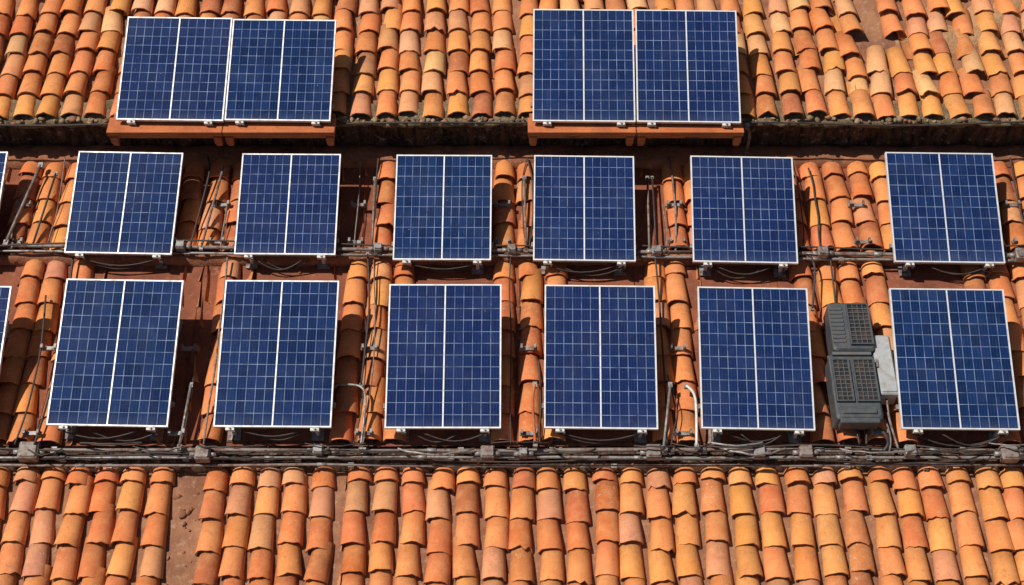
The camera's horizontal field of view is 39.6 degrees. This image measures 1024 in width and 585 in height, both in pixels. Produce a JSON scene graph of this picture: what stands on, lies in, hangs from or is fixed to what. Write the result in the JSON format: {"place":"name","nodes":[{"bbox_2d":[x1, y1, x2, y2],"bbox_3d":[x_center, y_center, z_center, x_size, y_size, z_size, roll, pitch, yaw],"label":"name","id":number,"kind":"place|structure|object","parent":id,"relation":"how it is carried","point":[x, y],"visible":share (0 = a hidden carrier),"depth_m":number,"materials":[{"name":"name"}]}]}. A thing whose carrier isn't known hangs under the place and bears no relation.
{"place":"outdoors","nodes":[
{"label":"outdoors","id":0,"kind":"place"},
{"bbox_2d":[0,264,1023,446],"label":"roof bed","id":1,"kind":"object","parent":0,"point":[923,276],"visible":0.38,"depth_m":13.01,"materials":[{"name":"ceramic"}]},
{"bbox_2d":[0,152,8,206],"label":"solar panel","id":2,"kind":"object","parent":1,"relation":"on","point":[4,156],"visible":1,"depth_m":13.53,"materials":[{"name":"glass"}]},
{"bbox_2d":[0,286,12,372],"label":"solar panel","id":3,"kind":"object","parent":1,"relation":"on","point":[5,302],"visible":1,"depth_m":12.61,"materials":[{"name":"glass"}]},
{"bbox_2d":[46,279,183,441],"bbox_3d":[-3.470,0.648,12.670,1.090,0.496,1.453,1,69,1],"label":"solar panel","id":4,"kind":"object","parent":1,"relation":"on","point":[115,357],"visible":1,"depth_m":12.46,"materials":[{"name":"glass"}]},
{"bbox_2d":[64,151,183,269],"bbox_3d":[-3.649,-0.731,13.561,1.040,0.423,1.154,1,69,1],"label":"solar panel","id":5,"kind":"object","parent":1,"relation":"on","point":[124,203],"visible":1,"depth_m":13.38,"materials":[{"name":"glass"},{"name":"silicon"},{"name":"aluminium"}]},
{"bbox_2d":[168,344,198,435],"bbox_3d":[-2.897,0.850,12.530,0.160,0.065,0.895,0,57,0],"label":"mounting bracket","id":6,"kind":"object","parent":1,"relation":"attached to","point":[195,347],"visible":1,"depth_m":12.73,"materials":[{"name":"metal"}]},
{"bbox_2d":[213,280,339,440],"bbox_3d":[-2.056,0.649,12.667,1.054,0.496,1.441,0,69,0],"label":"solar panel","id":7,"kind":"object","parent":1,"relation":"on","point":[276,363],"visible":1,"depth_m":12.45,"materials":[{"name":"glass"},{"name":"silicon"},{"name":"aluminium"}]},
{"bbox_2d":[234,153,340,270],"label":"solar panel","id":8,"kind":"object","parent":1,"relation":"on","point":[288,204],"visible":1,"depth_m":13.38,"materials":[{"name":"glass"},{"name":"silicon"},{"name":"aluminium"}]},
{"bbox_2d":[383,284,502,442],"bbox_3d":[-0.594,0.674,12.653,1.040,0.491,1.422,0,69,0],"label":"solar panel","id":9,"kind":"object","parent":1,"relation":"on","point":[443,370],"visible":1,"depth_m":12.44,"materials":[{"name":"glass"},{"name":"silicon"},{"name":"aluminium"}]},
{"bbox_2d":[0,251,1013,266],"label":"course mortar","id":10,"kind":"object","parent":1,"relation":"on","point":[21,259],"visible":0.43,"depth_m":13.37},
{"bbox_2d":[0,167,1023,253],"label":"roof bed","id":11,"kind":"object","parent":10,"relation":"on","point":[350,187],"visible":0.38,"depth_m":13.74,"materials":[{"name":"ceramic"}]},
{"bbox_2d":[392,155,492,273],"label":"solar panel","id":12,"kind":"object","parent":11,"relation":"on","point":[443,209],"visible":1,"depth_m":13.35,"materials":[{"name":"glass"},{"name":"silicon"},{"name":"aluminium"}]},
{"bbox_2d":[0,159,1023,252],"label":"roof tiles","id":13,"kind":"object","parent":11,"relation":"attached to","point":[504,221],"visible":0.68,"depth_m":13.69,"materials":[{"name":"ceramic"}]},
{"bbox_2d":[9,200,33,243],"bbox_3d":[-4.677,-0.668,13.516,0.160,0.065,0.475,0,57,0],"label":"mounting bracket","id":14,"kind":"object","parent":13,"relation":"on","point":[28,204],"visible":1,"depth_m":13.60,"materials":[{"name":"metal"}]},
{"bbox_2d":[3,162,43,246],"bbox_3d":[-4.660,-0.848,13.573,0.205,0.043,0.980,0,57,0],"label":"riser conduit","id":15,"kind":"object","parent":13,"relation":"on","point":[6,241],"visible":1,"depth_m":13.55,"materials":[{"name":"metal"}]},
{"bbox_2d":[31,172,57,243],"bbox_3d":[-4.465,-0.797,13.587,0.100,0.032,0.890,0,57,0],"label":"riser conduit","id":16,"kind":"object","parent":13,"relation":"attached to","point":[46,202],"visible":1,"depth_m":13.58,"materials":[{"name":"metal"}]},
{"bbox_2d":[190,155,210,245],"bbox_3d":[-2.978,-0.884,13.619,0.115,0.072,1.110,0,57,0],"label":"riser conduit","id":17,"kind":"object","parent":13,"relation":"on","point":[205,189],"visible":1,"depth_m":13.60,"materials":[{"name":"metal"}]},
{"bbox_2d":[199,164,225,250],"bbox_3d":[-2.855,-0.818,13.565,0.146,0.056,0.988,0,57,0],"label":"riser conduit","id":18,"kind":"object","parent":13,"relation":"on","point":[223,167],"visible":1,"depth_m":13.55,"materials":[{"name":"metal"}]},
{"bbox_2d":[209,200,230,243],"bbox_3d":[-2.779,-0.668,13.516,0.160,0.065,0.475,0,57,0],"label":"mounting bracket","id":19,"kind":"object","parent":13,"relation":"on","point":[227,204],"visible":1,"depth_m":13.60,"materials":[{"name":"metal"}]},
{"bbox_2d":[347,200,366,243],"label":"mounting bracket","id":20,"kind":"object","parent":13,"relation":"on","point":[361,241],"visible":1,"depth_m":13.42,"materials":[{"name":"metal"}]},
{"bbox_2d":[370,177,375,251],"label":"riser conduit","id":21,"kind":"object","parent":13,"relation":"attached to","point":[373,215],"visible":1,"depth_m":13.54,"materials":[{"name":"metal"}]},
{"bbox_2d":[494,200,510,243],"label":"mounting bracket","id":22,"kind":"object","parent":13,"relation":"attached to","point":[497,204],"visible":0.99,"depth_m":13.61,"materials":[{"name":"metal"}]},
{"bbox_2d":[0,243,1009,258],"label":"conduit pipe","id":23,"kind":"object","parent":13,"relation":"attached to","point":[881,254],"visible":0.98,"depth_m":13.30,"materials":[{"name":"metal"}]},
{"bbox_2d":[173,240,190,251],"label":"junction box","id":24,"kind":"object","parent":23,"relation":"attached to","point":[179,245],"visible":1,"depth_m":13.28,"materials":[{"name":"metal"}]},
{"bbox_2d":[369,242,387,252],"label":"junction box","id":25,"kind":"object","parent":23,"relation":"attached to","point":[377,248],"visible":1,"depth_m":13.27,"materials":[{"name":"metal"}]},
{"bbox_2d":[0,242,1023,248],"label":"electrical cable","id":26,"kind":"object","parent":23,"relation":"attached to","point":[500,245],"visible":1,"depth_m":13.30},
{"bbox_2d":[502,244,521,254],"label":"junction box","id":27,"kind":"object","parent":23,"relation":"attached to","point":[511,249],"visible":1,"depth_m":13.26,"materials":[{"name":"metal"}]},
{"bbox_2d":[651,176,656,242],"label":"riser conduit","id":28,"kind":"object","parent":23,"relation":"attached to","point":[652,178],"visible":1,"depth_m":13.56,"materials":[{"name":"metal"}]},
{"bbox_2d":[807,254,815,310],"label":"riser conduit","id":29,"kind":"object","parent":23,"relation":"attached to","point":[814,282],"visible":1,"depth_m":13.08,"materials":[{"name":"metal"}]},
{"bbox_2d":[0,250,1014,262],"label":"conduit pipe","id":30,"kind":"object","parent":13,"relation":"attached to","point":[638,257],"visible":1,"depth_m":13.29,"materials":[{"name":"metal"}]},
{"bbox_2d":[360,252,369,386],"bbox_3d":[-1.327,0.224,12.911,0.072,0.050,1.436,0,57,0],"label":"riser conduit","id":31,"kind":"object","parent":30,"relation":"attached to","point":[361,383],"visible":1,"depth_m":12.86,"materials":[{"name":"metal"}]},
{"bbox_2d":[509,257,511,444],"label":"electrical cable","id":32,"kind":"object","parent":30,"relation":"attached to","point":[510,346],"visible":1,"depth_m":12.77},
{"bbox_2d":[646,245,666,256],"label":"junction box","id":33,"kind":"object","parent":30,"relation":"attached to","point":[656,250],"visible":1,"depth_m":13.25,"materials":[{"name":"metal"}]},
{"bbox_2d":[645,176,650,248],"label":"riser conduit","id":34,"kind":"object","parent":33,"relation":"attached to","point":[648,211],"visible":1,"depth_m":13.53,"materials":[{"name":"metal"}]},
{"bbox_2d":[812,246,833,258],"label":"junction box","id":35,"kind":"object","parent":30,"relation":"attached to","point":[823,252],"visible":1,"depth_m":13.24,"materials":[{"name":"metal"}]},
{"bbox_2d":[1009,248,1023,261],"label":"junction box","id":36,"kind":"object","parent":30,"relation":"attached to","point":[1017,254],"visible":1,"depth_m":13.23,"materials":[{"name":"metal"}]},
{"bbox_2d":[523,175,527,253],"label":"riser conduit","id":37,"kind":"object","parent":13,"relation":"on","point":[525,218],"visible":1,"depth_m":13.50,"materials":[{"name":"metal"}]},
{"bbox_2d":[526,157,533,248],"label":"electrical cable","id":38,"kind":"object","parent":13,"relation":"on","point":[532,201],"visible":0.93,"depth_m":13.64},
{"bbox_2d":[667,157,676,249],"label":"electrical cable","id":39,"kind":"object","parent":13,"relation":"on","point":[673,188],"visible":1,"depth_m":13.64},
{"bbox_2d":[808,168,820,245],"bbox_3d":[2.904,-0.802,13.598,0.045,0.027,0.990,0,57,0],"label":"electrical cable","id":40,"kind":"object","parent":13,"relation":"on","point":[816,207],"visible":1,"depth_m":13.61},
{"bbox_2d":[847,200,870,243],"bbox_3d":[3.304,-0.668,13.516,0.160,0.065,0.475,0,57,0],"label":"mounting bracket","id":41,"kind":"object","parent":13,"relation":"attached to","point":[851,204],"visible":1,"depth_m":13.60,"materials":[{"name":"metal"}]},
{"bbox_2d":[884,152,1004,276],"bbox_3d":[4.059,-0.692,13.531,1.061,0.437,1.213,1,69,0],"label":"solar panel","id":42,"kind":"object","parent":13,"relation":"on","point":[943,208],"visible":1,"depth_m":13.34,"materials":[{"name":"glass"}]},
{"bbox_2d":[1003,200,1020,243],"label":"mounting bracket","id":43,"kind":"object","parent":13,"relation":"on","point":[1007,204],"visible":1,"depth_m":13.62,"materials":[{"name":"metal"}]},
{"bbox_2d":[1009,158,1023,223],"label":"electrical cable","id":44,"kind":"object","parent":43,"relation":"attached to","point":[1016,190],"visible":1,"depth_m":13.71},
{"bbox_2d":[0,144,1023,168],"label":"ridge mortar band","id":45,"kind":"object","parent":11,"relation":"on","point":[654,156],"visible":0.66,"depth_m":14.01,"materials":[{"name":"concrete"}]},
{"bbox_2d":[531,155,636,275],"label":"solar panel","id":46,"kind":"object","parent":11,"relation":"on","point":[584,209],"visible":1,"depth_m":13.34,"materials":[{"name":"glass"}]},
{"bbox_2d":[0,250,1023,445],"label":"roof tiles","id":47,"kind":"object","parent":1,"relation":"on","point":[15,388],"visible":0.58,"depth_m":12.92,"materials":[{"name":"ceramic"}]},
{"bbox_2d":[22,344,56,435],"bbox_3d":[-4.155,0.850,12.530,0.160,0.065,0.895,0,57,0],"label":"mounting bracket","id":48,"kind":"object","parent":47,"relation":"on","point":[43,348],"visible":0.92,"depth_m":12.32,"materials":[{"name":"metal"}]},
{"bbox_2d":[14,295,46,444],"bbox_3d":[-4.250,0.667,12.643,0.077,0.029,1.527,0,57,0],"label":"electrical cable","id":49,"kind":"object","parent":48,"relation":"attached to","point":[24,417],"visible":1,"depth_m":12.61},
{"bbox_2d":[33,257,73,444],"bbox_3d":[-4.079,0.491,12.761,0.077,0.027,1.952,0,57,0],"label":"electrical cable","id":50,"kind":"object","parent":48,"relation":"attached to","point":[48,397],"visible":0.53,"depth_m":12.43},
{"bbox_2d":[355,344,378,435],"bbox_3d":[-1.278,0.850,12.530,0.160,0.065,0.895,0,57,0],"label":"mounting bracket","id":51,"kind":"object","parent":47,"relation":"on","point":[370,432],"visible":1,"depth_m":12.52,"materials":[{"name":"metal"}]},
{"bbox_2d":[353,302,366,443],"bbox_3d":[-1.331,0.699,12.622,0.072,0.024,1.450,0,57,0],"label":"electrical cable","id":52,"kind":"object","parent":51,"relation":"attached to","point":[364,377],"visible":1,"depth_m":12.57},
{"bbox_2d":[362,257,375,443],"bbox_3d":[-1.264,0.488,12.757,0.073,0.025,1.951,0,57,0],"label":"electrical cable","id":53,"kind":"object","parent":51,"relation":"attached to","point":[373,351],"visible":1,"depth_m":12.72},
{"bbox_2d":[0,447,1023,455],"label":"electrical cable","id":54,"kind":"object","parent":47,"relation":"attached to","point":[470,448],"visible":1,"depth_m":12.23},
{"bbox_2d":[79,442,141,444],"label":"electrical cable","id":55,"kind":"object","parent":54,"relation":"attached to","point":[94,443],"visible":1,"depth_m":12.19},
{"bbox_2d":[177,382,192,450],"bbox_3d":[-2.845,1.074,12.384,0.066,0.056,0.648,0,57,0],"label":"riser conduit","id":56,"kind":"object","parent":54,"relation":"attached to","point":[190,386],"visible":1,"depth_m":12.38,"materials":[{"name":"metal"}]},
{"bbox_2d":[334,382,366,450],"bbox_3d":[-1.422,1.068,12.374,0.308,0.075,0.644,0,57,0],"label":"riser conduit","id":57,"kind":"object","parent":54,"relation":"attached to","point":[365,405],"visible":0.99,"depth_m":12.41,"materials":[{"name":"metal"}]},
{"bbox_2d":[397,448,473,455],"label":"electrical cable","id":58,"kind":"object","parent":54,"relation":"attached to","point":[443,454],"visible":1,"depth_m":12.14,"materials":[{"name":"rubber"}]},
{"bbox_2d":[537,360,541,444],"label":"electrical cable","id":59,"kind":"object","parent":54,"relation":"attached to","point":[539,423],"visible":1,"depth_m":12.44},
{"bbox_2d":[684,383,698,449],"bbox_3d":[1.563,1.070,12.349,0.102,0.079,0.618,0,57,0],"label":"riser conduit","id":60,"kind":"object","parent":54,"relation":"attached to","point":[696,443],"visible":1,"depth_m":12.32,"materials":[{"name":"white plastic"}]},
{"bbox_2d":[723,448,785,455],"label":"electrical cable","id":61,"kind":"object","parent":54,"relation":"attached to","point":[758,454],"visible":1,"depth_m":12.14,"materials":[{"name":"rubber"}]},
{"bbox_2d":[829,257,859,444],"bbox_3d":[2.967,0.489,12.758,0.057,0.026,1.951,0,57,0],"label":"electrical cable","id":62,"kind":"object","parent":54,"relation":"attached to","point":[857,434],"visible":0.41,"depth_m":13.09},
{"bbox_2d":[839,448,916,453],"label":"electrical cable","id":63,"kind":"object","parent":54,"relation":"attached to","point":[877,452],"visible":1,"depth_m":12.15,"materials":[{"name":"rubber"}]},
{"bbox_2d":[519,344,537,435],"bbox_3d":[0.146,0.850,12.530,0.160,0.065,0.895,0,57,0],"label":"mounting bracket","id":64,"kind":"object","parent":47,"relation":"on","point":[526,348],"visible":1,"depth_m":12.73,"materials":[{"name":"metal"}]},
{"bbox_2d":[531,382,537,447],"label":"riser conduit","id":65,"kind":"object","parent":64,"relation":"attached to","point":[535,445],"visible":1,"depth_m":12.33,"materials":[{"name":"metal"}]},
{"bbox_2d":[654,258,667,444],"bbox_3d":[1.341,0.489,12.759,0.038,0.027,1.951,0,57,0],"label":"electrical cable","id":66,"kind":"object","parent":47,"relation":"on","point":[664,375],"visible":1,"depth_m":12.77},
{"bbox_2d":[668,344,692,435],"bbox_3d":[1.485,0.850,12.530,0.160,0.065,0.895,0,57,0],"label":"mounting bracket","id":67,"kind":"object","parent":47,"relation":"on","point":[676,431],"visible":1,"depth_m":12.32,"materials":[{"name":"metal"}]},
{"bbox_2d":[821,303,891,450],"bbox_3d":[3.027,0.754,12.550,0.485,0.376,1.381,0,57,0],"label":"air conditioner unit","id":68,"kind":"object","parent":47,"relation":"on","point":[852,388],"visible":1,"depth_m":12.43,"materials":[{"name":"metal"}]},
{"bbox_2d":[872,335,899,448],"bbox_3d":[3.275,0.880,12.475,0.165,0.315,1.034,0,57,0],"label":"electrical box","id":69,"kind":"object","parent":47,"relation":"on","point":[882,355],"visible":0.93,"depth_m":12.44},
{"bbox_2d":[0,440,1023,448],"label":"valley fascia","id":70,"kind":"structure","parent":1,"relation":"attached to","point":[676,447],"depth_m":12.41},
{"bbox_2d":[542,285,659,443],"bbox_3d":[0.773,0.683,12.648,1.019,0.490,1.419,1,69,0],"label":"solar panel","id":71,"kind":"object","parent":1,"relation":"on","point":[600,366],"visible":1,"depth_m":12.44,"materials":[{"name":"glass"}]},
{"bbox_2d":[690,155,798,278],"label":"solar panel","id":72,"kind":"object","parent":1,"relation":"on","point":[743,210],"visible":1,"depth_m":13.34,"materials":[{"name":"glass"}]},
{"bbox_2d":[697,286,815,445],"bbox_3d":[2.128,0.700,12.638,1.015,0.488,1.416,1,69,1],"label":"solar panel","id":73,"kind":"object","parent":1,"relation":"on","point":[755,367],"visible":0.99,"depth_m":12.43,"materials":[{"name":"glass"}]},
{"bbox_2d":[888,288,1019,446],"bbox_3d":[3.861,0.708,12.634,1.056,0.485,1.411,1,69,0],"label":"solar panel","id":74,"kind":"object","parent":1,"relation":"on","point":[953,360],"visible":1,"depth_m":12.43,"materials":[{"name":"glass"}]},
{"label":"ground","id":75,"kind":"structure","parent":0,"visible":0},
{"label":"building walls","id":76,"kind":"object","parent":75,"relation":"on","visible":0},
{"bbox_2d":[0,0,1023,120],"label":"roof tiles","id":77,"kind":"object","parent":76,"relation":"attached to","point":[842,54],"visible":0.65,"depth_m":14.12,"materials":[{"name":"ceramic"}]},
{"bbox_2d":[0,471,1023,584],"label":"roof bed","id":78,"kind":"object","parent":76,"relation":"attached to","point":[180,538],"visible":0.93,"depth_m":12.10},
{"bbox_2d":[0,466,1023,584],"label":"roof tiles","id":79,"kind":"object","parent":78,"relation":"on","point":[617,519],"visible":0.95,"depth_m":12.03,"materials":[{"name":"ceramic"}]},
{"bbox_2d":[0,463,1023,468],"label":"conduit pipe","id":80,"kind":"object","parent":79,"relation":"on","point":[352,465],"visible":1,"depth_m":12.25,"materials":[{"name":"metal"}]},
{"bbox_2d":[0,447,1023,473],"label":"course mortar","id":81,"kind":"object","parent":78,"relation":"on","point":[644,469],"visible":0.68,"depth_m":12.33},
{"bbox_2d":[0,447,1019,455],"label":"conduit pipe","id":82,"kind":"object","parent":81,"relation":"on","point":[364,452],"visible":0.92,"depth_m":12.28,"materials":[{"name":"metal"}]},
{"bbox_2d":[0,454,1023,462],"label":"conduit pipe","id":83,"kind":"object","parent":81,"relation":"on","point":[450,457],"visible":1,"depth_m":12.26,"materials":[{"name":"metal"}]},
{"bbox_2d":[13,441,45,460],"bbox_3d":[-4.160,1.369,12.252,0.270,0.107,0.162,0,57,0],"label":"junction box","id":84,"kind":"object","parent":83,"relation":"on","point":[23,452],"visible":0.99,"depth_m":12.22,"materials":[{"name":"metal"}]},
{"bbox_2d":[189,446,216,462],"bbox_3d":[-2.660,1.390,12.238,0.230,0.107,0.124,0,57,0],"label":"junction box","id":85,"kind":"object","parent":83,"relation":"attached to","point":[202,455],"visible":1,"depth_m":12.20,"materials":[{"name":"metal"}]},
{"bbox_2d":[203,257,227,444],"bbox_3d":[-2.648,0.488,12.757,0.040,0.025,1.950,0,57,0],"label":"electrical cable","id":86,"kind":"object","parent":85,"relation":"attached to","point":[208,408],"visible":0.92,"depth_m":12.68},
{"bbox_2d":[307,444,329,456],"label":"junction box","id":87,"kind":"object","parent":83,"relation":"on","point":[317,451],"visible":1,"depth_m":12.23,"materials":[{"name":"metal"}]},
{"bbox_2d":[475,445,499,460],"bbox_3d":[-0.210,1.381,12.244,0.220,0.107,0.114,0,57,0],"label":"junction box","id":88,"kind":"object","parent":83,"relation":"on","point":[487,453],"visible":1,"depth_m":12.21,"materials":[{"name":"metal"}]},
{"bbox_2d":[0,451,1023,461],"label":"electrical cable","id":89,"kind":"object","parent":83,"relation":"on","point":[474,452],"visible":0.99,"depth_m":12.22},
{"bbox_2d":[514,448,533,458],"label":"junction box","id":90,"kind":"object","parent":83,"relation":"on","point":[523,453],"visible":1,"depth_m":12.23,"materials":[{"name":"metal"}]},
{"bbox_2d":[640,444,666,460],"bbox_3d":[1.220,1.374,12.248,0.230,0.107,0.124,0,57,0],"label":"junction box","id":91,"kind":"object","parent":83,"relation":"on","point":[655,453],"visible":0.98,"depth_m":12.21,"materials":[{"name":"metal"}]},
{"bbox_2d":[661,382,672,451],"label":"riser conduit","id":92,"kind":"object","parent":91,"relation":"attached to","point":[670,386],"visible":1,"depth_m":12.33,"materials":[{"name":"metal"}]},
{"bbox_2d":[747,446,770,458],"bbox_3d":[2.130,1.375,12.248,0.200,0.107,0.095,0,57,0],"label":"junction box","id":93,"kind":"object","parent":83,"relation":"on","point":[756,450],"visible":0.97,"depth_m":12.22,"materials":[{"name":"metal"}]},
{"bbox_2d":[792,445,818,459],"bbox_3d":[2.530,1.374,12.248,0.220,0.107,0.114,0,57,0],"label":"junction box","id":94,"kind":"object","parent":83,"relation":"on","point":[805,452],"visible":1,"depth_m":12.21,"materials":[{"name":"metal"}]},
{"bbox_2d":[898,445,921,457],"bbox_3d":[3.430,1.367,12.253,0.200,0.107,0.095,0,57,0],"label":"junction box","id":95,"kind":"object","parent":83,"relation":"on","point":[910,453],"visible":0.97,"depth_m":12.22,"materials":[{"name":"metal"}]},
{"bbox_2d":[916,445,987,449],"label":"electrical cable","id":96,"kind":"object","parent":95,"relation":"attached to","point":[952,448],"visible":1,"depth_m":12.16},
{"bbox_2d":[994,444,1023,462],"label":"junction box","id":97,"kind":"object","parent":83,"relation":"on","point":[1009,456],"visible":0.97,"depth_m":12.20,"materials":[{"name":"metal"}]},
{"bbox_2d":[0,124,1023,146],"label":"parapet wall","id":98,"kind":"structure","parent":76,"relation":"on","point":[75,135],"depth_m":14.03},
{"bbox_2d":[0,100,1023,128],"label":"eave ledge","id":99,"kind":"object","parent":98,"relation":"on","point":[503,117],"visible":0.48,"depth_m":13.72,"materials":[{"name":"stone"}]},
{"bbox_2d":[106,113,224,145],"bbox_3d":[-3.288,-1.575,13.590,1.085,0.210,0.302,0,57,0],"label":"timber shelf","id":100,"kind":"object","parent":99,"relation":"attached to","point":[116,131],"visible":0.87,"depth_m":13.46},
{"bbox_2d":[116,17,232,126],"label":"solar panel","id":101,"kind":"object","parent":100,"relation":"on","point":[175,69],"visible":0.98,"depth_m":13.61,"materials":[{"name":"glass"},{"name":"silicon"},{"name":"aluminium"}]},
{"bbox_2d":[0,121,1023,125],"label":"electrical cable","id":102,"kind":"object","parent":100,"relation":"attached to","point":[527,123],"visible":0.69,"depth_m":13.63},
{"bbox_2d":[222,113,335,145],"bbox_3d":[-2.208,-1.575,13.590,1.055,0.210,0.302,0,57,0],"label":"timber shelf","id":103,"kind":"object","parent":99,"relation":"attached to","point":[231,131],"visible":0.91,"depth_m":13.46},
{"bbox_2d":[224,19,336,126],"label":"solar panel","id":104,"kind":"object","parent":103,"relation":"on","point":[281,70],"visible":0.94,"depth_m":13.60,"materials":[{"name":"glass"},{"name":"silicon"},{"name":"aluminium"}]},
{"bbox_2d":[528,113,635,145],"bbox_3d":[0.660,-1.575,13.590,1.020,0.210,0.302,0,57,0],"label":"timber shelf","id":105,"kind":"object","parent":99,"relation":"attached to","point":[583,130],"visible":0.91,"depth_m":13.46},
{"bbox_2d":[531,9,636,138],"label":"solar panel","id":106,"kind":"object","parent":105,"relation":"on","point":[583,66],"visible":0.97,"depth_m":13.61,"materials":[{"name":"glass"}]},
{"bbox_2d":[636,114,743,145],"bbox_3d":[1.685,-1.575,13.590,1.010,0.210,0.302,0,57,0],"label":"timber shelf","id":107,"kind":"object","parent":99,"relation":"attached to","point":[735,132],"visible":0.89,"depth_m":13.46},
{"bbox_2d":[635,9,741,138],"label":"solar panel","id":108,"kind":"object","parent":107,"relation":"on","point":[687,67],"visible":0.96,"depth_m":13.61,"materials":[{"name":"glass"}]},
{"bbox_2d":[0,0,1023,115],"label":"roof bed","id":109,"kind":"object","parent":76,"relation":"on","point":[872,35],"visible":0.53,"depth_m":14.33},
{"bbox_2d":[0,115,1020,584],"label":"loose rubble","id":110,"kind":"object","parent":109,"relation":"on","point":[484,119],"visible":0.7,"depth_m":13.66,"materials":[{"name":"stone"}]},
{"bbox_2d":[846,0,1022,101],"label":"roof dirt patches","id":111,"kind":"object","parent":109,"relation":"attached to","point":[952,38],"visible":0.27,"depth_m":14.32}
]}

